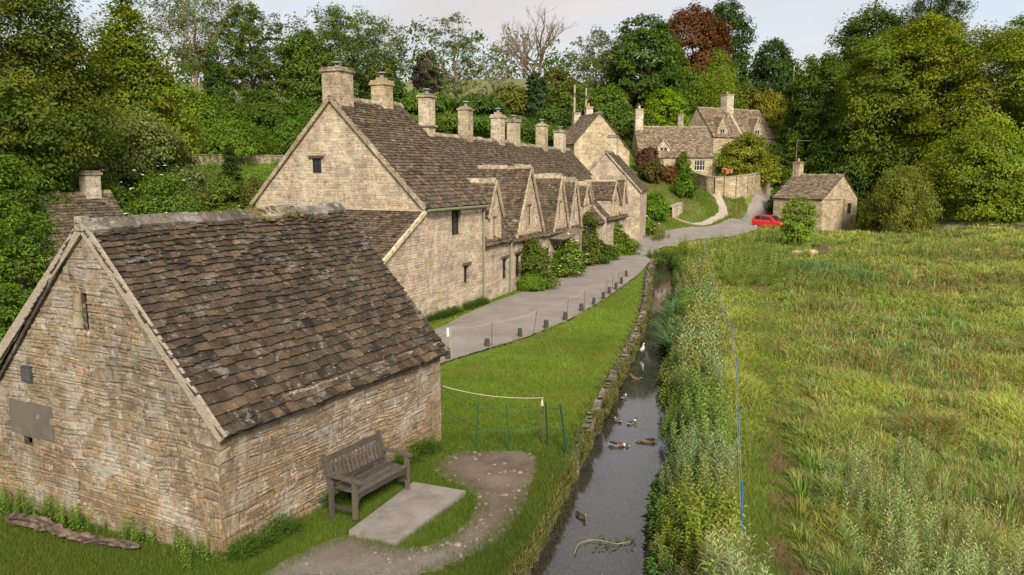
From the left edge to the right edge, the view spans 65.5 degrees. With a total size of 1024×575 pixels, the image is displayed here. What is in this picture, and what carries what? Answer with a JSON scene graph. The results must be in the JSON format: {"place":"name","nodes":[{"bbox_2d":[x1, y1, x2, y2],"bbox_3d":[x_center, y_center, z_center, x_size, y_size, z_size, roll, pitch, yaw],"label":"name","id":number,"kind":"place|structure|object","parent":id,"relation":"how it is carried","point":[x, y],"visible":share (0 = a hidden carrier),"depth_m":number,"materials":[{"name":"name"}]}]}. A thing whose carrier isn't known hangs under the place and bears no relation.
{"place":"outdoors","nodes":[
{"label":"outdoors","id":0,"kind":"place"},
{"bbox_2d":[261,451,538,574],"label":"path","id":1,"kind":"structure","parent":0,"point":[346,550],"depth_m":12.58,"materials":[{"name":"grey gravel"}]},
{"bbox_2d":[0,79,1023,574],"bbox_3d":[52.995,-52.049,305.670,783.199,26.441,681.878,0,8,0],"label":"ground","id":2,"kind":"structure","parent":0,"point":[634,283],"depth_m":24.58,"materials":[{"name":"green plant"}]},
{"bbox_2d":[0,282,29,362],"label":"bush","id":3,"kind":"object","parent":2,"relation":"on","point":[7,317],"visible":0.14,"depth_m":17.59,"materials":[{"name":"green plant"}]},
{"bbox_2d":[0,203,56,315],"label":"broadleaf tree","id":4,"kind":"object","parent":2,"relation":"on","point":[25,247],"visible":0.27,"depth_m":18.94,"materials":[{"name":"green plant"}]},
{"bbox_2d":[0,147,63,294],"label":"broadleaf tree","id":5,"kind":"object","parent":2,"relation":"on","point":[12,179],"visible":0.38,"depth_m":21.92,"materials":[{"name":"green plant"}]},
{"bbox_2d":[0,132,79,240],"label":"bush","id":6,"kind":"object","parent":2,"relation":"on","point":[54,176],"visible":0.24,"depth_m":31.33,"materials":[{"name":"green plant"}]},
{"bbox_2d":[0,0,134,189],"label":"broadleaf tree","id":7,"kind":"object","parent":2,"relation":"on","point":[21,110],"visible":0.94,"depth_m":31.25,"materials":[{"name":"green plant"}]},
{"bbox_2d":[10,171,124,264],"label":"stone cottage","id":8,"kind":"structure","parent":2,"relation":"on","point":[91,198],"depth_m":32.19,"materials":[{"name":"stone"}]},
{"bbox_2d":[7,108,134,191],"bbox_3d":[-22.338,-5.907,39.467,6.469,6.498,6.955,0,8,0],"label":"bush","id":9,"kind":"object","parent":2,"relation":"on","point":[92,166],"visible":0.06,"depth_m":39.59,"materials":[{"name":"green plant"}]},
{"bbox_2d":[4,512,139,548],"bbox_3d":[-7.138,3.954,12.862,3.147,0.282,0.348,4,9,26],"label":"fallen log","id":10,"kind":"object","parent":2,"relation":"on","point":[36,522],"visible":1,"depth_m":12.86,"materials":[{"name":"brown wood"}]},
{"bbox_2d":[0,483,224,570],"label":"weeds","id":11,"kind":"object","parent":2,"relation":"on","point":[78,521],"visible":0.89,"depth_m":13.05,"materials":[{"name":"green plant"}]},
{"bbox_2d":[101,174,137,214],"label":"bush","id":12,"kind":"object","parent":2,"relation":"on","point":[122,198],"visible":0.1,"depth_m":35.26,"materials":[{"name":"green plant"}]},
{"bbox_2d":[84,100,190,213],"bbox_3d":[-20.848,-6.920,43.359,6.619,6.572,6.314,-3,9,-17],"label":"bush","id":13,"kind":"object","parent":2,"relation":"on","point":[153,129],"visible":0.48,"depth_m":42.12,"materials":[{"name":"green plant"}]},
{"bbox_2d":[78,0,213,198],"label":"broadleaf tree","id":14,"kind":"object","parent":2,"relation":"on","point":[157,75],"visible":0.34,"depth_m":44.86,"materials":[{"name":"green plant"}]},
{"bbox_2d":[118,165,204,215],"bbox_3d":[-14.191,-2.457,33.012,4.392,5.212,3.642,4,9,27],"label":"bush","id":15,"kind":"object","parent":2,"relation":"on","point":[158,201],"visible":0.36,"depth_m":32.21,"materials":[{"name":"green plant"}]},
{"bbox_2d":[113,0,257,90],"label":"ash tree","id":16,"kind":"object","parent":2,"relation":"on","point":[197,51],"visible":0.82,"depth_m":78.41,"materials":[{"name":"green plant"}]},
{"bbox_2d":[147,80,225,143],"bbox_3d":[-26.730,-13.754,62.551,8.019,5.585,8.642,0,8,0],"label":"bush","id":17,"kind":"object","parent":2,"relation":"on","point":[194,99],"visible":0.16,"depth_m":61.90,"materials":[{"name":"green plant"}]},
{"bbox_2d":[174,163,211,210],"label":"bush","id":18,"kind":"object","parent":2,"relation":"on","point":[189,172],"visible":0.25,"depth_m":39.46,"materials":[{"name":"green plant"}]},
{"bbox_2d":[200,61,237,107],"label":"broadleaf tree","id":19,"kind":"object","parent":2,"relation":"on","point":[219,76],"visible":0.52,"depth_m":76.36,"materials":[{"name":"green plant"}]},
{"bbox_2d":[191,176,255,211],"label":"bush","id":20,"kind":"object","parent":2,"relation":"on","point":[222,196],"visible":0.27,"depth_m":34.28,"materials":[{"name":"green plant"}]},
{"bbox_2d":[193,92,255,130],"bbox_3d":[-24.002,-13.606,64.745,6.501,4.478,7.004,0,8,0],"label":"bush","id":21,"kind":"object","parent":2,"relation":"on","point":[226,107],"visible":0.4,"depth_m":63.56,"materials":[{"name":"green plant"}]},
{"bbox_2d":[0,202,449,561],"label":"stone barn","id":22,"kind":"structure","parent":2,"relation":"on","point":[222,378],"depth_m":13.13,"materials":[{"name":"stone"}]},
{"bbox_2d":[72,293,88,329],"bbox_3d":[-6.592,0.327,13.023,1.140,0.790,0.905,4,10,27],"label":"slit window","id":23,"kind":"structure","parent":22,"relation":"in","point":[80,318],"depth_m":12.71,"materials":[{"name":"stone"}]},
{"bbox_2d":[174,154,283,165],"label":"bank wall","id":24,"kind":"structure","parent":2,"relation":"on","point":[268,158],"depth_m":60.25,"materials":[{"name":"beige stone"}]},
{"bbox_2d":[215,146,250,202],"bbox_3d":[-16.049,-5.723,45.595,2.410,4.692,2.848,0,8,0],"label":"yew tree","id":25,"kind":"object","parent":2,"relation":"on","point":[231,169],"visible":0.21,"depth_m":45.23,"materials":[{"name":"green plant"}]},
{"bbox_2d":[191,114,279,160],"bbox_3d":[-21.390,-11.484,60.982,6.702,3.558,7.126,0,8,0],"label":"bush","id":26,"kind":"object","parent":2,"relation":"on","point":[241,137],"visible":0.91,"depth_m":59.47,"materials":[{"name":"green plant"}]},
{"bbox_2d":[197,1,289,105],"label":"hedgerow tree","id":27,"kind":"object","parent":2,"relation":"on","point":[260,61],"visible":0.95,"depth_m":80.23,"materials":[{"name":"green plant"}]},
{"bbox_2d":[232,89,302,138],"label":"bush","id":28,"kind":"object","parent":2,"relation":"on","point":[266,109],"visible":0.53,"depth_m":67.34,"materials":[{"name":"green plant"}]},
{"bbox_2d":[266,115,307,154],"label":"bush","id":29,"kind":"object","parent":2,"relation":"on","point":[288,133],"visible":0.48,"depth_m":63.54,"materials":[{"name":"green plant"}]},
{"bbox_2d":[268,26,333,103],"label":"broadleaf tree","id":30,"kind":"object","parent":2,"relation":"on","point":[305,89],"visible":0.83,"depth_m":81.60,"materials":[{"name":"green plant"}]},
{"bbox_2d":[2,93,630,206],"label":"undergrowth","id":31,"kind":"object","parent":2,"relation":"on","point":[215,175],"visible":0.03,"depth_m":57.72,"materials":[{"name":"green plant"}]},
{"bbox_2d":[272,2,399,99],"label":"hedgerow tree","id":32,"kind":"object","parent":2,"relation":"on","point":[334,32],"visible":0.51,"depth_m":83.67,"materials":[{"name":"green plant"}]},
{"bbox_2d":[215,295,491,562],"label":"wall foot weeds","id":33,"kind":"object","parent":2,"relation":"on","point":[241,547],"depth_m":12.81,"materials":[{"name":"green plant"}]},
{"bbox_2d":[320,430,412,520],"bbox_3d":[-2.478,3.232,13.749,0.775,1.050,1.533,5,10,28],"label":"wooden bench","id":34,"kind":"object","parent":2,"relation":"on","point":[362,484],"visible":1,"depth_m":13.67,"materials":[{"name":"grey wood"}]},
{"bbox_2d":[249,61,489,320],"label":"stone cottage","id":35,"kind":"structure","parent":2,"relation":"on","point":[382,169],"depth_m":31.27,"materials":[{"name":"stone"}]},
{"bbox_2d":[338,14,415,92],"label":"ash tree","id":36,"kind":"object","parent":2,"relation":"on","point":[385,57],"visible":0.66,"depth_m":87.92,"materials":[{"name":"green plant"}]},
{"bbox_2d":[349,482,465,545],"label":"concrete slab","id":37,"kind":"structure","parent":2,"relation":"on","point":[412,509],"depth_m":13.32,"materials":[{"name":"grey concrete"}]},
{"bbox_2d":[393,87,454,112],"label":"broadleaf tree","id":38,"kind":"object","parent":2,"relation":"on","point":[410,102],"visible":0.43,"depth_m":87.41,"materials":[{"name":"green plant"}]},
{"bbox_2d":[410,51,451,95],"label":"purple tree","id":39,"kind":"object","parent":2,"relation":"on","point":[417,81],"visible":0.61,"depth_m":107.95,"materials":[{"name":"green plant"}]},
{"bbox_2d":[413,12,499,100],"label":"ash tree","id":40,"kind":"object","parent":2,"relation":"on","point":[453,79],"visible":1,"depth_m":94.36,"materials":[{"name":"green plant"}]},
{"bbox_2d":[416,88,514,298],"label":"stone cottage","id":41,"kind":"structure","parent":2,"relation":"on","point":[498,260],"depth_m":35.71,"materials":[{"name":"stone"}]},
{"bbox_2d":[439,93,512,117],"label":"broadleaf tree","id":42,"kind":"object","parent":2,"relation":"on","point":[480,105],"visible":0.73,"depth_m":87.77,"materials":[{"name":"green plant"}]},
{"bbox_2d":[435,101,545,290],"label":"stone cottage","id":43,"kind":"structure","parent":2,"relation":"on","point":[522,220],"depth_m":38.91,"materials":[{"name":"stone"}]},
{"bbox_2d":[457,41,531,96],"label":"ash tree","id":44,"kind":"object","parent":2,"relation":"on","point":[500,74],"visible":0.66,"depth_m":96.65,"materials":[{"name":"green plant"}]},
{"bbox_2d":[2,12,1001,127],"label":"woods","id":45,"kind":"object","parent":2,"relation":"on","point":[551,62],"visible":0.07,"depth_m":158.75,"materials":[{"name":"green plant"}]},
{"bbox_2d":[488,83,535,113],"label":"broadleaf tree","id":46,"kind":"object","parent":2,"relation":"on","point":[513,99],"visible":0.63,"depth_m":93.11,"materials":[{"name":"green plant"}]},
{"bbox_2d":[473,108,584,274],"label":"stone cottage","id":47,"kind":"structure","parent":2,"relation":"on","point":[494,149],"depth_m":43.30,"materials":[{"name":"stone"}]},
{"bbox_2d":[485,1,580,100],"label":"bare tree","id":48,"kind":"object","parent":2,"relation":"on","point":[522,63],"visible":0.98,"depth_m":99.36,"materials":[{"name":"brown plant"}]},
{"bbox_2d":[523,71,549,117],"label":"conifer","id":49,"kind":"object","parent":2,"relation":"on","point":[534,83],"visible":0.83,"depth_m":92.92,"materials":[{"name":"green plant"}]},
{"bbox_2d":[517,234,561,288],"bbox_3d":[1.142,-1.217,38.571,2.121,2.782,2.666,-3,9,-19],"label":"bush","id":50,"kind":"object","parent":2,"relation":"on","point":[535,258],"visible":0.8,"depth_m":38.08,"materials":[{"name":"green plant"}]},
{"bbox_2d":[505,115,583,267],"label":"stone cottage","id":51,"kind":"structure","parent":2,"relation":"on","point":[512,142],"depth_m":46.44,"materials":[{"name":"stone"}]},
{"bbox_2d":[524,104,571,129],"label":"broadleaf tree","id":52,"kind":"object","parent":2,"relation":"on","point":[561,117],"visible":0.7,"depth_m":90.67,"materials":[{"name":"green plant"}]},
{"bbox_2d":[520,119,604,247],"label":"stone cottage","id":53,"kind":"structure","parent":2,"relation":"on","point":[538,154],"depth_m":50.36,"materials":[{"name":"stone"}]},
{"bbox_2d":[551,233,588,276],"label":"bush","id":54,"kind":"object","parent":2,"relation":"on","point":[563,265],"visible":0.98,"depth_m":42.40,"materials":[{"name":"green plant"}]},
{"bbox_2d":[545,81,603,117],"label":"broadleaf tree","id":55,"kind":"object","parent":2,"relation":"on","point":[562,95],"visible":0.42,"depth_m":96.03,"materials":[{"name":"green plant"}]},
{"bbox_2d":[494,257,657,574],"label":"bank weeds","id":56,"kind":"object","parent":2,"relation":"on","point":[539,534],"visible":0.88,"depth_m":15.56,"materials":[{"name":"green plant"}]},
{"bbox_2d":[520,259,654,574],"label":"bank wall","id":57,"kind":"structure","parent":2,"relation":"on","point":[613,377],"depth_m":21.43,"materials":[{"name":"stone"}]},
{"bbox_2d":[548,126,628,246],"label":"stone cottage","id":58,"kind":"structure","parent":2,"relation":"on","point":[610,200],"depth_m":53.59,"materials":[{"name":"stone"}]},
{"bbox_2d":[557,26,619,90],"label":"birch tree","id":59,"kind":"object","parent":2,"relation":"on","point":[594,83],"visible":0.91,"depth_m":113.83,"materials":[{"name":"green plant"}]},
{"bbox_2d":[581,209,601,265],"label":"bush","id":60,"kind":"object","parent":2,"relation":"on","point":[592,251],"visible":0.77,"depth_m":47.31,"materials":[{"name":"green plant"}]},
{"bbox_2d":[566,103,630,169],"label":"stone house","id":61,"kind":"structure","parent":2,"relation":"on","point":[589,131],"depth_m":77.30,"materials":[{"name":"stone"}]},
{"bbox_2d":[591,83,632,125],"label":"broadleaf tree","id":62,"kind":"object","parent":2,"relation":"on","point":[614,97],"visible":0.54,"depth_m":103.28,"materials":[{"name":"green plant"}]},
{"bbox_2d":[588,135,648,241],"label":"stone cottage","id":63,"kind":"structure","parent":2,"relation":"on","point":[609,161],"depth_m":60.59,"materials":[{"name":"stone"}]},
{"bbox_2d":[603,105,659,136],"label":"broadleaf tree","id":64,"kind":"object","parent":2,"relation":"on","point":[622,124],"visible":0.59,"depth_m":101.53,"materials":[{"name":"green plant"}]},
{"bbox_2d":[599,13,692,107],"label":"chestnut tree","id":65,"kind":"object","parent":2,"relation":"on","point":[628,66],"visible":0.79,"depth_m":109.47,"materials":[{"name":"green plant"}]},
{"bbox_2d":[637,159,666,183],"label":"bush","id":66,"kind":"object","parent":2,"relation":"on","point":[651,171],"visible":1,"depth_m":86.31,"materials":[{"name":"green plant"}]},
{"bbox_2d":[646,190,671,219],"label":"bush","id":67,"kind":"object","parent":2,"relation":"on","point":[657,209],"visible":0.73,"depth_m":72.77,"materials":[{"name":"green plant"}]},
{"bbox_2d":[643,87,692,125],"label":"maple tree","id":68,"kind":"object","parent":2,"relation":"on","point":[671,104],"visible":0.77,"depth_m":106.18,"materials":[{"name":"green plant"}]},
{"bbox_2d":[630,106,713,178],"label":"stone house","id":69,"kind":"structure","parent":2,"relation":"on","point":[670,143],"depth_m":96.73,"materials":[{"name":"stone"}]},
{"bbox_2d":[650,36,706,112],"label":"broadleaf tree","id":70,"kind":"object","parent":2,"relation":"on","point":[693,98],"visible":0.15,"depth_m":114.79,"materials":[{"name":"green plant"}]},
{"bbox_2d":[645,224,721,406],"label":"nettles","id":71,"kind":"object","parent":2,"relation":"on","point":[683,303],"visible":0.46,"depth_m":34.28,"materials":[{"name":"green plant"}]},
{"bbox_2d":[670,165,699,198],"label":"bush","id":72,"kind":"object","parent":2,"relation":"on","point":[688,186],"visible":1,"depth_m":84.81,"materials":[{"name":"green plant"}]},
{"bbox_2d":[629,152,747,231],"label":"green grass","id":73,"kind":"structure","parent":2,"relation":"on","point":[700,194],"depth_m":84.73,"materials":[{"name":"green plant"}]},
{"bbox_2d":[654,223,727,402],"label":"bank herbs","id":74,"kind":"object","parent":2,"relation":"on","point":[700,337],"visible":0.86,"depth_m":25.14,"materials":[{"name":"green plant"}]},
{"bbox_2d":[646,361,747,574],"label":"nettles","id":75,"kind":"object","parent":2,"relation":"on","point":[691,517],"visible":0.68,"depth_m":13.02,"materials":[{"name":"green plant"}]},
{"bbox_2d":[664,0,735,99],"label":"copper beech","id":76,"kind":"object","parent":2,"relation":"on","point":[702,26],"visible":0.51,"depth_m":121.06,"materials":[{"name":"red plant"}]},
{"bbox_2d":[653,354,773,574],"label":"bank herbs","id":77,"kind":"object","parent":2,"relation":"on","point":[724,562],"visible":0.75,"depth_m":13.54,"materials":[{"name":"green plant"}]},
{"bbox_2d":[688,47,749,113],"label":"willow","id":78,"kind":"object","parent":2,"relation":"on","point":[727,79],"visible":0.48,"depth_m":119.70,"materials":[{"name":"green plant"}]},
{"bbox_2d":[686,92,775,152],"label":"stone house","id":79,"kind":"structure","parent":2,"relation":"on","point":[725,122],"depth_m":108.66,"materials":[{"name":"stone"}]},
{"bbox_2d":[705,0,758,88],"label":"broadleaf tree","id":80,"kind":"object","parent":2,"relation":"on","point":[741,57],"visible":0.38,"depth_m":127.72,"materials":[{"name":"green plant"}]},
{"bbox_2d":[693,172,772,199],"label":"terrace wall","id":81,"kind":"structure","parent":2,"relation":"on","point":[746,186],"depth_m":88.81,"materials":[{"name":"beige stone"}]},
{"bbox_2d":[712,131,785,185],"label":"golden shrub","id":82,"kind":"object","parent":2,"relation":"on","point":[759,156],"visible":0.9,"depth_m":93.62,"materials":[{"name":"green plant"}]},
{"bbox_2d":[740,88,793,137],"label":"golden tree","id":83,"kind":"object","parent":2,"relation":"on","point":[765,103],"visible":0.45,"depth_m":117.33,"materials":[{"name":"yellow plant"}]},
{"bbox_2d":[647,258,892,352],"bbox_3d":[12.155,0.328,36.231,7.265,1.018,27.132,6,10,33],"label":"flag iris","id":84,"kind":"object","parent":2,"relation":"on","point":[675,311],"visible":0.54,"depth_m":33.37,"materials":[{"name":"green plant"}]},
{"bbox_2d":[747,37,803,116],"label":"broadleaf tree","id":85,"kind":"object","parent":2,"relation":"on","point":[774,73],"visible":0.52,"depth_m":128.12,"materials":[{"name":"green plant"}]},
{"bbox_2d":[697,223,879,285],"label":"tall herbs","id":86,"kind":"object","parent":2,"relation":"on","point":[742,270],"visible":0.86,"depth_m":50.54,"materials":[{"name":"green plant"}]},
{"bbox_2d":[778,195,819,244],"bbox_3d":[22.272,-5.010,62.056,3.348,4.348,3.371,0,8,0],"label":"young willow","id":87,"kind":"object","parent":2,"relation":"on","point":[804,226],"visible":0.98,"depth_m":61.24,"materials":[{"name":"green plant"}]},
{"bbox_2d":[776,50,849,173],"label":"broadleaf tree","id":88,"kind":"object","parent":2,"relation":"on","point":[808,84],"visible":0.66,"depth_m":103.22,"materials":[{"name":"green plant"}]},
{"bbox_2d":[772,140,858,231],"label":"stone house","id":89,"kind":"structure","parent":2,"relation":"on","point":[833,197],"depth_m":82.03,"materials":[{"name":"stone"}]},
{"bbox_2d":[801,120,884,202],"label":"broadleaf tree","id":90,"kind":"object","parent":2,"relation":"on","point":[858,178],"visible":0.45,"depth_m":93.97,"materials":[{"name":"green plant"}]},
{"bbox_2d":[669,217,1023,574],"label":"meadow grass","id":91,"kind":"structure","parent":2,"relation":"on","point":[795,405],"depth_m":20.48,"materials":[{"name":"green plant"}]},
{"bbox_2d":[822,0,913,128],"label":"broadleaf tree","id":92,"kind":"object","parent":2,"relation":"on","point":[854,33],"visible":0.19,"depth_m":114.44,"materials":[{"name":"green plant"}]},
{"bbox_2d":[824,24,954,202],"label":"broadleaf tree","id":93,"kind":"object","parent":2,"relation":"on","point":[855,103],"visible":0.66,"depth_m":90.19,"materials":[{"name":"green plant"}]},
{"bbox_2d":[853,161,944,233],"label":"willow bush","id":94,"kind":"object","parent":2,"relation":"on","point":[911,210],"visible":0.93,"depth_m":75.06,"materials":[{"name":"green plant"}]},
{"bbox_2d":[868,123,942,214],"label":"broadleaf tree","id":95,"kind":"object","parent":2,"relation":"on","point":[906,151],"visible":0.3,"depth_m":88.48,"materials":[{"name":"green plant"}]},
{"bbox_2d":[794,219,1023,459],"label":"dock stalks","id":96,"kind":"object","parent":2,"relation":"on","point":[913,403],"visible":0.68,"depth_m":22.11,"materials":[{"name":"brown plant"}]},
{"bbox_2d":[808,220,1023,347],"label":"meadow herbs","id":97,"kind":"object","parent":2,"relation":"on","point":[856,323],"visible":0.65,"depth_m":34.28,"materials":[{"name":"green plant"}]},
{"bbox_2d":[818,423,1023,574],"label":"meadow herbs","id":98,"kind":"object","parent":2,"relation":"on","point":[907,555],"visible":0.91,"depth_m":12.28,"materials":[{"name":"green plant"}]},
{"bbox_2d":[864,7,989,174],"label":"broadleaf tree","id":99,"kind":"object","parent":2,"relation":"on","point":[948,34],"visible":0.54,"depth_m":86.49,"materials":[{"name":"green plant"}]},
{"bbox_2d":[900,0,979,88],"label":"pine tree","id":100,"kind":"object","parent":2,"relation":"on","point":[917,10],"visible":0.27,"depth_m":106.14,"materials":[{"name":"green plant"}]},
{"bbox_2d":[903,19,1023,218],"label":"broadleaf tree","id":101,"kind":"object","parent":2,"relation":"on","point":[1010,44],"visible":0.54,"depth_m":82.72,"materials":[{"name":"green plant"}]},
{"bbox_2d":[915,121,1023,222],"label":"broadleaf tree","id":102,"kind":"object","parent":2,"relation":"on","point":[956,178],"visible":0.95,"depth_m":76.46,"materials":[{"name":"green plant"}]},
{"bbox_2d":[978,13,1023,140],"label":"broadleaf tree","id":103,"kind":"object","parent":2,"relation":"on","point":[1020,18],"visible":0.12,"depth_m":89.68,"materials":[{"name":"green plant"}]},
{"bbox_2d":[0,0,1023,115],"label":"sky","id":104,"kind":"structure","parent":0,"point":[805,25],"materials":[{"name":"white"}]},
{"bbox_2d":[531,265,675,574],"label":"water","id":105,"kind":"structure","parent":0,"point":[612,488],"depth_m":16.01,"materials":[{"name":"grey liquid"}]},
{"bbox_2d":[640,255,689,574],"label":"water weeds","id":106,"kind":"object","parent":105,"relation":"on","point":[651,565],"visible":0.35,"depth_m":13.95,"materials":[{"name":"green plant"}]},
{"bbox_2d":[434,186,775,362],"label":"road","id":107,"kind":"structure","parent":0,"point":[465,339],"depth_m":35.60,"materials":[{"name":"grey asphalt"}]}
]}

